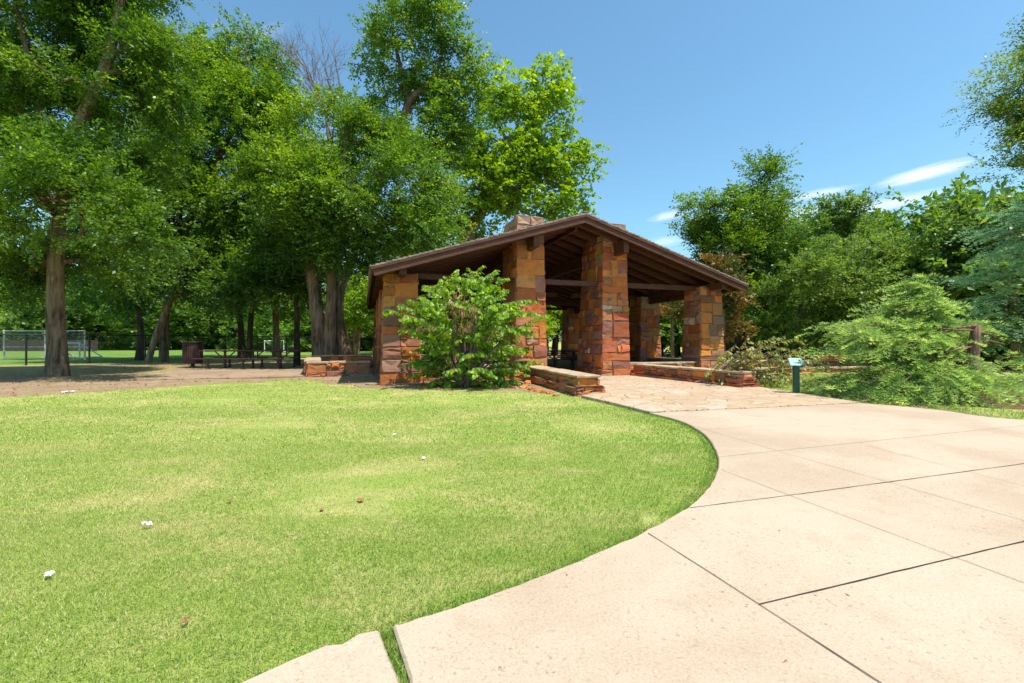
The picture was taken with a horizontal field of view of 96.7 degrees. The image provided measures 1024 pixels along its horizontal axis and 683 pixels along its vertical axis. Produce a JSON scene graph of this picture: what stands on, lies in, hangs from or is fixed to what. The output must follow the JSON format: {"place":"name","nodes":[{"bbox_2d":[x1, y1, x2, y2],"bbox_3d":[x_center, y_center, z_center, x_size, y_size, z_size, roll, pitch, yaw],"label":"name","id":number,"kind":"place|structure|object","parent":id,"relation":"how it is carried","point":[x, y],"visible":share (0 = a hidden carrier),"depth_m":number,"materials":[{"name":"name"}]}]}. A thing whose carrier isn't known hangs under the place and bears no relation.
{"place":"outdoors","nodes":[
{"label":"outdoors","id":0,"kind":"place"},
{"bbox_2d":[120,367,372,380],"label":"flagstone patio","id":1,"kind":"structure","parent":0,"point":[240,373],"depth_m":16.27,"materials":[{"name":"stone"}]},
{"bbox_2d":[190,350,306,368],"bbox_3d":[-11.499,0.782,20.200,4.200,0.795,1.940,0,0,-3],"label":"picnic table","id":2,"kind":"object","parent":1,"relation":"on","point":[280,358],"visible":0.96,"depth_m":20.08,"materials":[{"name":"wood"}]},
{"bbox_2d":[304,357,320,374],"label":"patio wall","id":3,"kind":"structure","parent":1,"relation":"on","point":[307,359],"depth_m":16.92,"materials":[{"name":"stone"}]},
{"bbox_2d":[312,354,372,367],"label":"patio wall","id":4,"kind":"structure","parent":1,"relation":"on","point":[362,357],"depth_m":20.39,"materials":[{"name":"stone"}]},
{"bbox_2d":[0,379,717,682],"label":"lawn grass","id":5,"kind":"structure","parent":0,"point":[114,517],"depth_m":3.34,"materials":[{"name":"plant"}]},
{"bbox_2d":[141,521,151,525],"bbox_3d":[-2.388,1.190,2.980,0.064,0.030,0.039,0,0,-2],"label":"crumpled tissue","id":6,"kind":"object","parent":5,"relation":"on","point":[149,523],"visible":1,"depth_m":2.97,"materials":[{"name":"paper"}]},
{"bbox_2d":[372,360,576,382],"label":"pavilion floor","id":7,"kind":"structure","parent":0,"point":[562,364],"depth_m":22.28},
{"bbox_2d":[366,211,748,382],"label":"picnic pavilion","id":8,"kind":"structure","parent":7,"relation":"on","point":[593,278],"depth_m":15.94,"materials":[{"name":"stone"}]},
{"bbox_2d":[546,350,577,368],"bbox_3d":[2.224,0.777,19.500,2.600,0.795,1.940,0,0,-14],"label":"picnic table","id":9,"kind":"object","parent":7,"relation":"on","point":[554,359],"visible":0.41,"depth_m":19.36,"materials":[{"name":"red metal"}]},
{"bbox_2d":[0,342,1023,682],"bbox_3d":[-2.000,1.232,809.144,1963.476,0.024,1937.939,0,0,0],"label":"ground","id":10,"kind":"structure","parent":0,"point":[56,386],"depth_m":3.57,"materials":[{"name":"plant"}]},
{"bbox_2d":[0,285,19,337],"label":"background tree","id":11,"kind":"object","parent":10,"relation":"on","point":[2,312],"visible":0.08,"depth_m":67.83,"materials":[{"name":"green plant"}]},
{"bbox_2d":[3,330,85,359],"bbox_3d":[-31.850,0.270,31.000,5.615,2.100,0.109,0,0,0],"label":"backstop","id":12,"kind":"object","parent":10,"relation":"on","point":[4,350],"visible":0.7,"depth_m":31.00,"materials":[{"name":"metal"}]},
{"bbox_2d":[0,340,97,350],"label":"board fence","id":13,"kind":"object","parent":10,"relation":"on","point":[22,347],"visible":0.41,"depth_m":58.00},
{"bbox_2d":[44,571,54,576],"bbox_3d":[-2.392,1.200,2.353,0.038,0.018,0.056,0,0,-37],"label":"crumpled tissue","id":14,"kind":"object","parent":10,"relation":"on","point":[47,573],"visible":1,"depth_m":2.35,"materials":[{"name":"paper"}]},
{"bbox_2d":[0,263,99,339],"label":"background tree","id":15,"kind":"object","parent":10,"relation":"on","point":[36,320],"visible":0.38,"depth_m":62.24,"materials":[{"name":"green plant"}]},
{"bbox_2d":[67,342,102,357],"bbox_3d":[-32.530,0.645,34.006,2.883,1.150,0.990,0,0,-9],"label":"soccer goal","id":16,"kind":"object","parent":10,"relation":"on","point":[79,343],"visible":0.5,"depth_m":33.97,"materials":[{"name":"white paint"}]},
{"bbox_2d":[43,283,135,349],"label":"background tree","id":17,"kind":"object","parent":10,"relation":"on","point":[101,329],"visible":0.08,"depth_m":69.54,"materials":[{"name":"green plant"}]},
{"bbox_2d":[76,310,133,348],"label":"background tree","id":18,"kind":"object","parent":10,"relation":"on","point":[97,328],"visible":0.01,"depth_m":71.14,"materials":[{"name":"green plant"}]},
{"bbox_2d":[20,237,198,359],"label":"shade tree","id":19,"kind":"object","parent":10,"relation":"on","point":[137,311],"visible":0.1,"depth_m":30.35,"materials":[{"name":"green plant"}]},
{"bbox_2d":[0,0,226,376],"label":"elm tree","id":20,"kind":"object","parent":10,"relation":"on","point":[41,160],"visible":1,"depth_m":15.72,"materials":[{"name":"green plant"}]},
{"bbox_2d":[66,281,195,349],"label":"background tree","id":21,"kind":"object","parent":10,"relation":"on","point":[99,318],"visible":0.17,"depth_m":65.14,"materials":[{"name":"green plant"}]},
{"bbox_2d":[28,150,263,362],"bbox_3d":[-20.753,-4.855,26.349,13.554,12.650,7.726,0,0,11],"label":"leaning tree","id":22,"kind":"object","parent":10,"relation":"on","point":[187,282],"visible":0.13,"depth_m":24.84,"materials":[{"name":"green plant"}]},
{"bbox_2d":[101,286,224,349],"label":"background tree","id":23,"kind":"object","parent":10,"relation":"on","point":[187,326],"visible":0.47,"depth_m":64.67,"materials":[{"name":"green plant"}]},
{"bbox_2d":[149,289,208,344],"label":"background tree","id":24,"kind":"object","parent":10,"relation":"on","point":[175,319],"visible":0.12,"depth_m":65.97,"materials":[{"name":"green plant"}]},
{"bbox_2d":[181,342,204,366],"bbox_3d":[-14.941,0.595,21.300,0.940,1.170,0.940,0,0,0],"label":"trash bin","id":25,"kind":"object","parent":10,"relation":"on","point":[190,350],"visible":1,"depth_m":20.98,"materials":[{"name":"red metal"}]},
{"bbox_2d":[169,313,222,348],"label":"background tree","id":26,"kind":"object","parent":10,"relation":"on","point":[174,346],"visible":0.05,"depth_m":70.55,"materials":[{"name":"green plant"}]},
{"bbox_2d":[0,334,420,364],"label":"chain link fence","id":27,"kind":"object","parent":10,"relation":"on","point":[88,345],"visible":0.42,"depth_m":26.45,"materials":[{"name":"black metal"}]},
{"bbox_2d":[176,220,246,356],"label":"shade tree","id":28,"kind":"object","parent":10,"relation":"on","point":[240,328],"visible":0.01,"depth_m":35.78,"materials":[{"name":"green plant"}]},
{"bbox_2d":[186,300,246,349],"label":"background tree","id":29,"kind":"object","parent":10,"relation":"on","point":[209,333],"visible":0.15,"depth_m":68.78,"materials":[{"name":"green plant"}]},
{"bbox_2d":[112,2,321,361],"bbox_3d":[-17.826,-9.394,27.031,15.271,21.728,11.088,0,0,0],"label":"elm tree","id":30,"kind":"object","parent":10,"relation":"on","point":[238,97],"visible":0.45,"depth_m":25.69,"materials":[{"name":"green plant"}]},
{"bbox_2d":[190,300,260,349],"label":"background tree","id":31,"kind":"object","parent":10,"relation":"on","point":[215,327],"visible":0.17,"depth_m":68.97,"materials":[{"name":"green plant"}]},
{"bbox_2d":[220,295,292,349],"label":"background tree","id":32,"kind":"object","parent":10,"relation":"on","point":[261,322],"visible":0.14,"depth_m":58.02,"materials":[{"name":"green plant"}]},
{"bbox_2d":[214,238,304,356],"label":"shade tree","id":33,"kind":"object","parent":10,"relation":"on","point":[250,326],"depth_m":35.85,"materials":[{"name":"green plant"}]},
{"bbox_2d":[192,191,346,365],"bbox_3d":[-11.623,-3.080,23.184,7.208,9.100,5.299,0,0,0],"label":"shade tree","id":34,"kind":"object","parent":10,"relation":"on","point":[252,282],"visible":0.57,"depth_m":22.24,"materials":[{"name":"green plant"}]},
{"bbox_2d":[237,307,304,349],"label":"background tree","id":35,"kind":"object","parent":10,"relation":"on","point":[245,332],"visible":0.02,"depth_m":61.16,"materials":[{"name":"green plant"}]},
{"bbox_2d":[264,340,290,351],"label":"soccer goal","id":36,"kind":"object","parent":10,"relation":"on","point":[283,347],"visible":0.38,"depth_m":52.11,"materials":[{"name":"white paint"}]},
{"bbox_2d":[0,362,559,395],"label":"leaf litter","id":37,"kind":"object","parent":10,"relation":"on","point":[175,384],"visible":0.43,"depth_m":14.09,"materials":[{"name":"plant"}]},
{"bbox_2d":[256,289,324,356],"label":"shade tree","id":38,"kind":"object","parent":10,"relation":"on","point":[276,317],"visible":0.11,"depth_m":35.20,"materials":[{"name":"green plant"}]},
{"bbox_2d":[258,286,345,351],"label":"background tree","id":39,"kind":"object","parent":10,"relation":"on","point":[287,327],"visible":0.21,"depth_m":52.89,"materials":[{"name":"green plant"}]},
{"bbox_2d":[264,22,349,354],"bbox_3d":[-11.858,-9.305,27.246,5.128,21.061,5.685,0,0,0],"label":"dead tree","id":40,"kind":"object","parent":10,"relation":"on","point":[307,75],"visible":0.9,"depth_m":26.89,"materials":[{"name":"wood"}]},
{"bbox_2d":[242,631,398,682],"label":"concrete walk","id":41,"kind":"structure","parent":10,"relation":"on","point":[359,658],"depth_m":1.69,"materials":[{"name":"concrete"}]},
{"bbox_2d":[280,280,371,349],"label":"background tree","id":42,"kind":"object","parent":10,"relation":"on","point":[363,334],"visible":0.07,"depth_m":54.73,"materials":[{"name":"green plant"}]},
{"bbox_2d":[308,278,362,334],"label":"background tree","id":43,"kind":"object","parent":10,"relation":"on","point":[325,284],"visible":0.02,"depth_m":57.73,"materials":[{"name":"green plant"}]},
{"bbox_2d":[305,361,371,376],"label":"corner wall","id":44,"kind":"structure","parent":10,"relation":"on","point":[328,368],"depth_m":15.92,"materials":[{"name":"stone"}]},
{"bbox_2d":[212,76,477,356],"bbox_3d":[-6.981,-5.246,20.846,11.070,13.432,7.277,0,0,0],"label":"twin trunk tree","id":45,"kind":"object","parent":10,"relation":"on","point":[321,187],"visible":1,"depth_m":19.67,"materials":[{"name":"green plant"}]},
{"bbox_2d":[322,271,372,354],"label":"forked tree","id":46,"kind":"object","parent":10,"relation":"on","point":[355,347],"visible":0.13,"depth_m":37.83,"materials":[{"name":"green plant"}]},
{"bbox_2d":[345,273,373,350],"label":"background tree","id":47,"kind":"object","parent":10,"relation":"on","point":[371,332],"visible":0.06,"depth_m":56.05,"materials":[{"name":"green plant"}]},
{"bbox_2d":[352,283,372,350],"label":"background tree","id":48,"kind":"object","parent":10,"relation":"on","point":[362,349],"visible":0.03,"depth_m":57.15,"materials":[{"name":"green plant"}]},
{"bbox_2d":[360,329,373,350],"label":"background tree","id":49,"kind":"object","parent":10,"relation":"on","point":[371,340],"visible":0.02,"depth_m":57.96,"materials":[{"name":"green plant"}]},
{"bbox_2d":[344,231,414,333],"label":"tree","id":50,"kind":"object","parent":10,"relation":"on","point":[353,317],"visible":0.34,"depth_m":32.99,"materials":[{"name":"green plant"}]},
{"bbox_2d":[376,625,408,682],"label":"crack grass","id":51,"kind":"structure","parent":10,"relation":"on","point":[392,655],"depth_m":1.76,"materials":[{"name":"plant"}]},
{"bbox_2d":[355,240,454,353],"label":"background tree","id":52,"kind":"object","parent":10,"relation":"on","point":[426,296],"depth_m":43.66,"materials":[{"name":"green plant"}]},
{"bbox_2d":[338,0,504,354],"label":"tall elm tree","id":53,"kind":"object","parent":10,"relation":"on","point":[438,90],"visible":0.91,"depth_m":24.50,"materials":[{"name":"green plant"}]},
{"bbox_2d":[419,288,448,342],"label":"background tree","id":54,"kind":"object","parent":10,"relation":"on","point":[438,303],"depth_m":46.67,"materials":[{"name":"green plant"}]},
{"bbox_2d":[420,295,448,347],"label":"background tree","id":55,"kind":"object","parent":10,"relation":"on","point":[426,333],"visible":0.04,"depth_m":38.29,"materials":[{"name":"green plant"}]},
{"bbox_2d":[382,265,547,388],"bbox_3d":[-1.294,-0.386,12.271,4.615,3.557,2.714,0,0,0],"label":"redbud bush","id":56,"kind":"object","parent":10,"relation":"on","point":[465,367],"visible":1,"depth_m":12.07,"materials":[{"name":"green plant"}]},
{"bbox_2d":[474,300,498,353],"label":"background tree","id":57,"kind":"object","parent":10,"relation":"on","point":[488,319],"visible":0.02,"depth_m":35.53,"materials":[{"name":"green plant"}]},
{"bbox_2d":[473,229,503,297],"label":"background tree","id":58,"kind":"object","parent":10,"relation":"on","point":[490,290],"visible":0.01,"depth_m":39.75,"materials":[{"name":"green plant"}]},
{"bbox_2d":[402,49,615,289],"bbox_3d":[-0.452,-8.664,30.279,14.452,20.268,7.116,0,0,0],"label":"cottonwood tree","id":59,"kind":"object","parent":10,"relation":"on","point":[526,163],"visible":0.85,"depth_m":29.16,"materials":[{"name":"green plant"}]},
{"bbox_2d":[487,287,561,355],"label":"background tree","id":60,"kind":"object","parent":10,"relation":"on","point":[556,311],"depth_m":39.74,"materials":[{"name":"green plant"}]},
{"bbox_2d":[489,305,561,349],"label":"background tree","id":61,"kind":"object","parent":10,"relation":"on","point":[557,321],"visible":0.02,"depth_m":39.27,"materials":[{"name":"green plant"}]},
{"bbox_2d":[371,414,717,636],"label":"edge grass","id":62,"kind":"structure","parent":10,"relation":"on","point":[572,557],"depth_m":2.73,"materials":[{"name":"plant"}]},
{"bbox_2d":[546,314,554,338],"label":"background tree","id":63,"kind":"object","parent":10,"relation":"on","point":[548,330],"visible":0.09,"depth_m":35.36,"materials":[{"name":"green plant"}]},
{"bbox_2d":[546,310,559,356],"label":"background tree","id":64,"kind":"object","parent":10,"relation":"on","point":[553,328],"visible":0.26,"depth_m":36.16,"materials":[{"name":"green plant"}]},
{"bbox_2d":[549,305,561,355],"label":"background tree","id":65,"kind":"object","parent":10,"relation":"on","point":[560,324],"visible":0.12,"depth_m":39.33,"materials":[{"name":"green plant"}]},
{"bbox_2d":[521,365,605,396],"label":"entrance wall","id":66,"kind":"structure","parent":10,"relation":"on","point":[574,383],"depth_m":10.98,"materials":[{"name":"stone"}]},
{"bbox_2d":[659,306,670,352],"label":"background tree","id":67,"kind":"object","parent":10,"relation":"on","point":[664,339],"visible":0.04,"depth_m":36.59,"materials":[{"name":"green plant"}]},
{"bbox_2d":[659,300,683,357],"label":"magnolia tree","id":68,"kind":"object","parent":10,"relation":"on","point":[680,313],"visible":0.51,"depth_m":25.91,"materials":[{"name":"green plant"}]},
{"bbox_2d":[661,320,681,355],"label":"background tree","id":69,"kind":"object","parent":10,"relation":"on","point":[662,352],"visible":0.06,"depth_m":37.10,"materials":[{"name":"green plant"}]},
{"bbox_2d":[659,301,726,357],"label":"background tree","id":70,"kind":"object","parent":10,"relation":"on","point":[678,329],"visible":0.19,"depth_m":33.70,"materials":[{"name":"green plant"}]},
{"bbox_2d":[631,364,760,386],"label":"entrance wall","id":71,"kind":"structure","parent":10,"relation":"on","point":[744,378],"depth_m":13.18,"materials":[{"name":"stone"}]},
{"bbox_2d":[581,375,859,413],"bbox_3d":[3.661,1.248,12.047,5.263,0.145,7.892,0,0,-16],"label":"flagstone apron","id":72,"kind":"object","parent":10,"relation":"on","point":[647,395],"visible":0.55,"depth_m":9.72,"materials":[{"name":"stone"}]},
{"bbox_2d":[698,248,761,351],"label":"magnolia tree","id":73,"kind":"object","parent":10,"relation":"on","point":[733,300],"visible":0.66,"depth_m":20.24,"materials":[{"name":"green plant"}]},
{"bbox_2d":[665,142,828,354],"bbox_3d":[13.841,-5.048,26.915,9.338,13.036,7.192,0,0,0],"label":"elm tree","id":74,"kind":"object","parent":10,"relation":"on","point":[740,227],"visible":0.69,"depth_m":25.77,"materials":[{"name":"green plant"}]},
{"bbox_2d":[725,360,771,367],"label":"side wall","id":75,"kind":"structure","parent":10,"relation":"on","point":[754,363],"depth_m":18.28,"materials":[{"name":"stone"}]},
{"bbox_2d":[694,335,828,387],"bbox_3d":[7.047,0.690,12.464,3.852,1.749,2.396,0,0,0],"label":"fallen redbud","id":76,"kind":"object","parent":10,"relation":"on","point":[734,365],"visible":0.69,"depth_m":12.19,"materials":[{"name":"green plant"}]},
{"bbox_2d":[787,358,804,392],"bbox_3d":[6.523,0.825,10.450,0.300,0.891,0.209,0,0,14],"label":"interpretive sign","id":77,"kind":"object","parent":10,"relation":"on","point":[795,364],"visible":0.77,"depth_m":10.40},
{"bbox_2d":[745,237,846,354],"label":"background tree","id":78,"kind":"object","parent":10,"relation":"on","point":[797,290],"depth_m":31.17,"materials":[{"name":"green plant"}]},
{"bbox_2d":[745,298,847,354],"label":"background tree","id":79,"kind":"object","parent":10,"relation":"on","point":[781,344],"visible":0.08,"depth_m":27.29,"materials":[{"name":"green plant"}]},
{"bbox_2d":[725,355,894,359],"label":"terrace wall","id":80,"kind":"structure","parent":10,"relation":"on","point":[824,357],"depth_m":26.20,"materials":[{"name":"stone"}]},
{"bbox_2d":[784,205,858,246],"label":"background tree","id":81,"kind":"object","parent":10,"relation":"on","point":[813,227],"depth_m":38.34,"materials":[{"name":"green plant"}]},
{"bbox_2d":[740,366,904,372],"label":"terrace wall","id":82,"kind":"structure","parent":10,"relation":"on","point":[836,368],"depth_m":18.00,"materials":[{"name":"stone"}]},
{"bbox_2d":[725,359,931,366],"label":"terrace wall","id":83,"kind":"structure","parent":10,"relation":"on","point":[834,361],"depth_m":21.84,"materials":[{"name":"stone"}]},
{"bbox_2d":[799,276,861,354],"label":"background tree","id":84,"kind":"object","parent":10,"relation":"on","point":[829,339],"depth_m":27.40,"materials":[{"name":"green plant"}]},
{"bbox_2d":[775,186,894,292],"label":"elm tree","id":85,"kind":"object","parent":10,"relation":"on","point":[842,224],"visible":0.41,"depth_m":32.99,"materials":[{"name":"green plant"}]},
{"bbox_2d":[821,284,891,356],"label":"background tree","id":86,"kind":"object","parent":10,"relation":"on","point":[851,340],"visible":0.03,"depth_m":27.39,"materials":[{"name":"green plant"}]},
{"bbox_2d":[729,216,985,359],"bbox_3d":[16.811,-2.252,22.595,11.732,7.443,7.754,0,0,0],"label":"crape tree","id":87,"kind":"object","parent":10,"relation":"on","point":[820,268],"visible":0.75,"depth_m":21.74,"materials":[{"name":"green plant"}]},
{"bbox_2d":[840,227,905,349],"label":"background tree","id":88,"kind":"object","parent":10,"relation":"on","point":[874,239],"depth_m":34.03,"materials":[{"name":"green plant"}]},
{"bbox_2d":[861,207,901,224],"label":"background tree","id":89,"kind":"object","parent":10,"relation":"on","point":[873,215],"depth_m":45.63,"materials":[{"name":"green plant"}]},
{"bbox_2d":[844,191,932,351],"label":"background tree","id":90,"kind":"object","parent":10,"relation":"on","point":[888,218],"visible":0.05,"depth_m":33.98,"materials":[{"name":"green plant"}]},
{"bbox_2d":[833,244,943,358],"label":"background tree","id":91,"kind":"object","parent":10,"relation":"on","point":[875,313],"visible":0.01,"depth_m":34.07,"materials":[{"name":"green plant"}]},
{"bbox_2d":[867,202,929,234],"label":"distant tree","id":92,"kind":"object","parent":10,"relation":"on","point":[896,220],"visible":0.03,"depth_m":46.40,"materials":[{"name":"green plant"}]},
{"bbox_2d":[788,272,1023,410],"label":"cedar bush","id":93,"kind":"object","parent":10,"relation":"on","point":[906,332],"visible":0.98,"depth_m":9.88,"materials":[{"name":"green plant"}]},
{"bbox_2d":[902,203,960,223],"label":"distant tree","id":94,"kind":"object","parent":10,"relation":"on","point":[926,211],"visible":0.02,"depth_m":45.73,"materials":[{"name":"green plant"}]},
{"bbox_2d":[875,184,1000,308],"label":"background tree","id":95,"kind":"object","parent":10,"relation":"on","point":[935,197],"visible":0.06,"depth_m":31.50,"materials":[{"name":"green plant"}]},
{"bbox_2d":[881,212,995,360],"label":"background tree","id":96,"kind":"object","parent":10,"relation":"on","point":[928,220],"visible":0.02,"depth_m":32.08,"materials":[{"name":"green plant"}]},
{"bbox_2d":[898,185,991,234],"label":"background tree","id":97,"kind":"object","parent":10,"relation":"on","point":[947,189],"depth_m":45.65,"materials":[{"name":"green plant"}]},
{"bbox_2d":[873,171,1023,370],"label":"background tree","id":98,"kind":"object","parent":10,"relation":"on","point":[1001,350],"visible":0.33,"depth_m":19.37,"materials":[{"name":"green plant"}]},
{"bbox_2d":[906,240,1023,346],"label":"background tree","id":99,"kind":"object","parent":10,"relation":"on","point":[1022,296],"visible":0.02,"depth_m":20.39,"materials":[{"name":"green plant"}]},
{"bbox_2d":[921,181,1023,370],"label":"glossy tree","id":100,"kind":"object","parent":10,"relation":"on","point":[960,244],"visible":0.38,"depth_m":19.18,"materials":[{"name":"green plant"}]},
{"bbox_2d":[928,199,1023,354],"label":"spruce tree","id":101,"kind":"object","parent":10,"relation":"on","point":[1018,247],"visible":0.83,"depth_m":13.83,"materials":[{"name":"green plant"}]},
{"bbox_2d":[940,13,1023,200],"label":"overhanging tree","id":102,"kind":"object","parent":10,"relation":"on","point":[1012,109],"visible":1,"depth_m":11.07,"materials":[{"name":"green plant"}]},
{"bbox_2d":[961,179,1023,266],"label":"background tree","id":103,"kind":"object","parent":10,"relation":"on","point":[984,201],"visible":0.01,"depth_m":23.00,"materials":[{"name":"green plant"}]},
{"bbox_2d":[0,0,1023,341],"label":"sky","id":104,"kind":"structure","parent":0,"point":[675,89],"materials":[{"name":"blue"}]},
{"bbox_2d":[393,403,1023,682],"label":"concrete pavement","id":105,"kind":"structure","parent":0,"point":[645,607],"depth_m":2.28,"materials":[{"name":"concrete"}]},
{"bbox_2d":[60,392,944,673],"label":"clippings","id":106,"kind":"object","parent":105,"relation":"on","point":[785,660],"visible":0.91,"depth_m":2.63,"materials":[{"name":"green plant"}]},
{"bbox_2d":[649,423,1023,682],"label":"pavement joint","id":107,"kind":"object","parent":105,"relation":"on","point":[860,579],"visible":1,"depth_m":2.46,"materials":[{"name":"concrete"}]},
{"bbox_2d":[755,373,1023,419],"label":"side lawn grass","id":108,"kind":"structure","parent":0,"point":[1016,415],"depth_m":10.72,"materials":[{"name":"plant"}]}
]}

